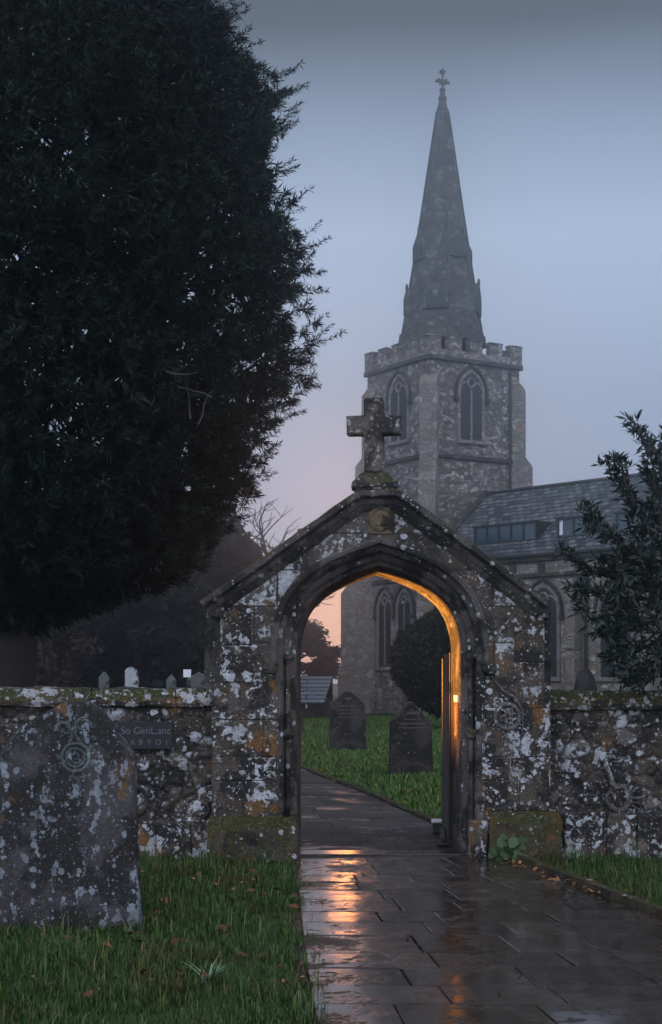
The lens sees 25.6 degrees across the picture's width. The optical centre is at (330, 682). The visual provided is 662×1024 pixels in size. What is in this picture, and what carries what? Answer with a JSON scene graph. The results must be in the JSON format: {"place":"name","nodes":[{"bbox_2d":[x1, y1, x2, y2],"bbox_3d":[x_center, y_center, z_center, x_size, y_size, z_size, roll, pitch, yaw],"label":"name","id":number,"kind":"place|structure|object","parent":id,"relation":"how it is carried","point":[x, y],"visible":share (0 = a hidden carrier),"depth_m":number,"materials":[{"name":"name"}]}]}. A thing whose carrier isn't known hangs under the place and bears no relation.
{"place":"outdoors","nodes":[
{"label":"outdoors","id":0,"kind":"place"},
{"bbox_2d":[0,684,661,1023],"bbox_3d":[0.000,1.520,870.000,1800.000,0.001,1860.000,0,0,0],"label":"ground","id":1,"kind":"structure","parent":0,"point":[251,945],"depth_m":7.84,"materials":[{"name":"plant"}]},
{"bbox_2d":[34,617,102,687],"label":"tree","id":2,"kind":"object","parent":1,"relation":"on","point":[66,659],"visible":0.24,"depth_m":49.56,"materials":[{"name":"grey plant"}]},
{"bbox_2d":[0,698,143,932],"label":"headstone","id":3,"kind":"object","parent":1,"relation":"on","point":[69,843],"visible":0.97,"depth_m":8.87,"materials":[{"name":"grey stone"}]},
{"bbox_2d":[31,491,123,686],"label":"tree","id":4,"kind":"object","parent":1,"relation":"on","point":[111,635],"visible":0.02,"depth_m":57.80,"materials":[{"name":"green plant"}]},
{"bbox_2d":[37,523,170,687],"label":"tree","id":5,"kind":"object","parent":1,"relation":"on","point":[144,664],"visible":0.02,"depth_m":60.76,"materials":[{"name":"green plant"}]},
{"bbox_2d":[99,672,109,706],"bbox_3d":[-4.676,0.719,30.059,0.232,1.902,0.120,0,0,-12],"label":"headstone","id":6,"kind":"object","parent":1,"relation":"on","point":[104,679],"visible":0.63,"depth_m":30.00,"materials":[{"name":"grey stone"}]},
{"bbox_2d":[0,686,211,860],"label":"stone wall","id":7,"kind":"structure","parent":1,"relation":"on","point":[174,788],"depth_m":12.53,"materials":[{"name":"grey stone"}]},
{"bbox_2d":[117,722,171,748],"bbox_3d":[-1.593,0.454,12.509,0.470,0.236,0.081,0,0,0],"label":"wall sign","id":8,"kind":"object","parent":7,"relation":"attached to","point":[147,735],"visible":0.98,"depth_m":12.47,"materials":[{"name":"grey stone"}]},
{"bbox_2d":[125,666,138,706],"bbox_3d":[-3.834,0.678,28.088,0.280,1.988,0.120,0,-2,-10],"label":"headstone","id":9,"kind":"object","parent":1,"relation":"on","point":[131,677],"visible":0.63,"depth_m":28.05,"materials":[{"name":"grey stone"}]},
{"bbox_2d":[54,555,215,706],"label":"tree","id":10,"kind":"object","parent":1,"relation":"on","point":[139,630],"visible":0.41,"depth_m":58.40,"materials":[{"name":"grey plant"}]},
{"bbox_2d":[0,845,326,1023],"bbox_3d":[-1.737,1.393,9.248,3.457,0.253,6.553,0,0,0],"label":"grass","id":11,"kind":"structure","parent":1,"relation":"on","point":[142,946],"depth_m":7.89,"materials":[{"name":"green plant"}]},
{"bbox_2d":[166,675,175,706],"bbox_3d":[-3.512,0.748,32.059,0.218,1.844,0.120,0,0,8],"label":"headstone","id":12,"kind":"object","parent":1,"relation":"on","point":[171,681],"visible":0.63,"depth_m":32.00,"materials":[{"name":"grey stone"}]},
{"bbox_2d":[0,0,346,706],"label":"yew tree","id":13,"kind":"object","parent":1,"relation":"on","point":[159,203],"visible":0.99,"depth_m":15.80,"materials":[{"name":"green plant"}]},
{"bbox_2d":[44,854,303,996],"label":"fallen leaves","id":14,"kind":"object","parent":1,"relation":"on","point":[89,993],"visible":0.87,"depth_m":8.26,"materials":[{"name":"brown plant"}]},
{"bbox_2d":[108,506,262,686],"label":"tree","id":15,"kind":"object","parent":1,"relation":"on","point":[234,546],"visible":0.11,"depth_m":62.90,"materials":[{"name":"grey plant"}]},
{"bbox_2d":[183,670,190,687],"bbox_3d":[-2.959,0.625,30.024,0.160,1.790,0.048,0,0,0],"label":"notice post","id":16,"kind":"object","parent":1,"relation":"on","point":[186,673],"visible":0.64,"depth_m":30.00,"materials":[{"name":"white metal"}]},
{"bbox_2d":[188,672,203,706],"bbox_3d":[-2.358,0.741,26.070,0.425,1.859,0.140,0,0,-5],"label":"headstone","id":17,"kind":"object","parent":1,"relation":"on","point":[196,680],"visible":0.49,"depth_m":26.00,"materials":[{"name":"grey stone"}]},
{"bbox_2d":[178,956,236,982],"bbox_3d":[-0.595,1.448,7.356,0.312,0.125,0.361,0,0,-35],"label":"strap leaf plant","id":18,"kind":"object","parent":1,"relation":"on","point":[218,970],"visible":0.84,"depth_m":7.38,"materials":[{"name":"green plant"}]},
{"bbox_2d":[182,540,254,666],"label":"tree","id":19,"kind":"object","parent":1,"relation":"on","point":[243,567],"visible":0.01,"depth_m":64.49,"materials":[{"name":"brown plant"}]},
{"bbox_2d":[261,850,276,863],"bbox_3d":[-0.501,1.454,12.168,0.162,0.112,0.231,0,0,-13],"label":"strap leaf plant","id":20,"kind":"object","parent":1,"relation":"on","point":[266,858],"visible":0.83,"depth_m":12.15,"materials":[{"name":"green plant"}]},
{"bbox_2d":[237,528,308,651],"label":"tree","id":21,"kind":"object","parent":1,"relation":"on","point":[304,650],"depth_m":73.70,"materials":[{"name":"brown plant"}]},
{"bbox_2d":[229,498,335,606],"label":"bare tree","id":22,"kind":"object","parent":1,"relation":"on","point":[263,545],"visible":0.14,"depth_m":73.42,"materials":[{"name":"brown plant"}]},
{"bbox_2d":[301,676,332,717],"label":"slate shed","id":23,"kind":"structure","parent":1,"relation":"on","point":[316,695],"depth_m":62.38,"materials":[{"name":"grey stone"}]},
{"bbox_2d":[301,619,340,679],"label":"tree","id":24,"kind":"object","parent":1,"relation":"on","point":[323,652],"visible":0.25,"depth_m":90.63,"materials":[{"name":"brown plant"}]},
{"bbox_2d":[329,691,366,750],"bbox_3d":[0.373,0.935,32.565,0.856,1.478,0.143,0,-3,-6],"label":"headstone","id":25,"kind":"object","parent":1,"relation":"on","point":[347,729],"visible":0.98,"depth_m":32.50,"materials":[{"name":"stone"}]},
{"bbox_2d":[301,765,435,823],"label":"kerb","id":26,"kind":"structure","parent":1,"relation":"on","point":[402,807],"depth_m":18.84,"materials":[{"name":"stone"}]},
{"bbox_2d":[201,397,563,862],"bbox_3d":[0.423,-0.478,12.895,3.089,4.022,1.264,0,0,0],"label":"stone gateway","id":27,"kind":"object","parent":1,"relation":"on","point":[496,615],"visible":0.98,"depth_m":12.39,"materials":[{"name":"grey stone"}]},
{"bbox_2d":[454,695,458,738],"bbox_3d":[1.116,0.304,12.960,0.021,0.383,0.380,0,0,0],"label":"lettered plate","id":28,"kind":"object","parent":27,"relation":"attached to","point":[456,719],"visible":1,"depth_m":12.89,"materials":[{"name":"metal"}]},
{"bbox_2d":[388,702,432,775],"bbox_3d":[1.313,0.998,23.958,0.749,1.344,0.153,0,0,-9],"label":"headstone","id":29,"kind":"object","parent":1,"relation":"on","point":[410,739],"visible":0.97,"depth_m":23.89,"materials":[{"name":"stone"}]},
{"bbox_2d":[387,608,450,720],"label":"clipped yew","id":30,"kind":"object","parent":1,"relation":"on","point":[420,647],"visible":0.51,"depth_m":47.00,"materials":[{"name":"green plant"}]},
{"bbox_2d":[547,849,565,860],"bbox_3d":[1.880,1.446,12.287,0.270,0.128,0.284,0,0,-44],"label":"strap leaf plant","id":31,"kind":"object","parent":1,"relation":"on","point":[555,856],"visible":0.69,"depth_m":12.26,"materials":[{"name":"green plant"}]},
{"bbox_2d":[557,847,591,861],"bbox_3d":[2.036,1.438,12.155,0.307,0.144,0.361,0,0,0],"label":"strap leaf plant","id":32,"kind":"object","parent":1,"relation":"on","point":[577,855],"visible":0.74,"depth_m":12.14,"materials":[{"name":"green plant"}]},
{"bbox_2d":[574,669,596,689],"bbox_3d":[6.994,0.644,40.075,0.654,2.052,0.150,0,0,-5],"label":"headstone","id":33,"kind":"object","parent":1,"relation":"on","point":[585,679],"visible":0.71,"depth_m":40.00,"materials":[{"name":"stone"}]},
{"bbox_2d":[512,854,661,918],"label":"kerb","id":34,"kind":"structure","parent":1,"relation":"on","point":[622,897],"depth_m":10.36,"materials":[{"name":"stone"}]},
{"bbox_2d":[550,689,661,859],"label":"stone wall","id":35,"kind":"structure","parent":1,"relation":"on","point":[605,769],"depth_m":12.53,"materials":[{"name":"grey stone"}]},
{"bbox_2d":[551,409,661,702],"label":"evergreen shrub","id":36,"kind":"object","parent":1,"relation":"on","point":[626,612],"visible":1,"depth_m":12.24,"materials":[{"name":"green plant"}]},
{"bbox_2d":[6,0,661,683],"label":"sky","id":37,"kind":"structure","parent":0,"point":[554,106],"materials":[{"name":"blue"}]},
{"bbox_2d":[301,714,441,818],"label":"grass","id":38,"kind":"structure","parent":0,"point":[424,787],"depth_m":25.94,"materials":[{"name":"green plant"}]},
{"bbox_2d":[298,768,468,858],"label":"path","id":39,"kind":"structure","parent":0,"point":[325,801],"depth_m":15.26,"materials":[{"name":"grey stone"}]},
{"bbox_2d":[431,819,441,833],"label":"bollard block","id":40,"kind":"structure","parent":39,"relation":"on","point":[436,824],"depth_m":14.24,"materials":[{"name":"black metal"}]},
{"bbox_2d":[441,652,450,840],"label":"wooden gate","id":41,"kind":"structure","parent":39,"relation":"on","point":[445,655],"depth_m":13.47,"materials":[{"name":"brown wood"}]},
{"bbox_2d":[290,857,661,1023],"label":"path","id":42,"kind":"structure","parent":0,"point":[576,955],"depth_m":8.20,"materials":[{"name":"grey stone"}]},
{"bbox_2d":[7,771,661,998],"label":"fallen leaves","id":43,"kind":"object","parent":42,"relation":"on","point":[520,862],"visible":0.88,"depth_m":10.78,"materials":[{"name":"brown plant"}]},
{"bbox_2d":[488,834,527,861],"bbox_3d":[1.476,1.393,12.128,0.331,0.261,0.148,0,0,0],"label":"leafy plant","id":44,"kind":"object","parent":42,"relation":"on","point":[516,843],"visible":0.88,"depth_m":12.13,"materials":[{"name":"green plant"}]},
{"bbox_2d":[338,67,661,715],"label":"church","id":45,"kind":"structure","parent":0,"point":[448,391],"depth_m":69.29,"materials":[{"name":"stone"}]},
{"bbox_2d":[530,844,661,904],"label":"grass","id":46,"kind":"structure","parent":0,"point":[614,860],"depth_m":11.45,"materials":[{"name":"green plant"}]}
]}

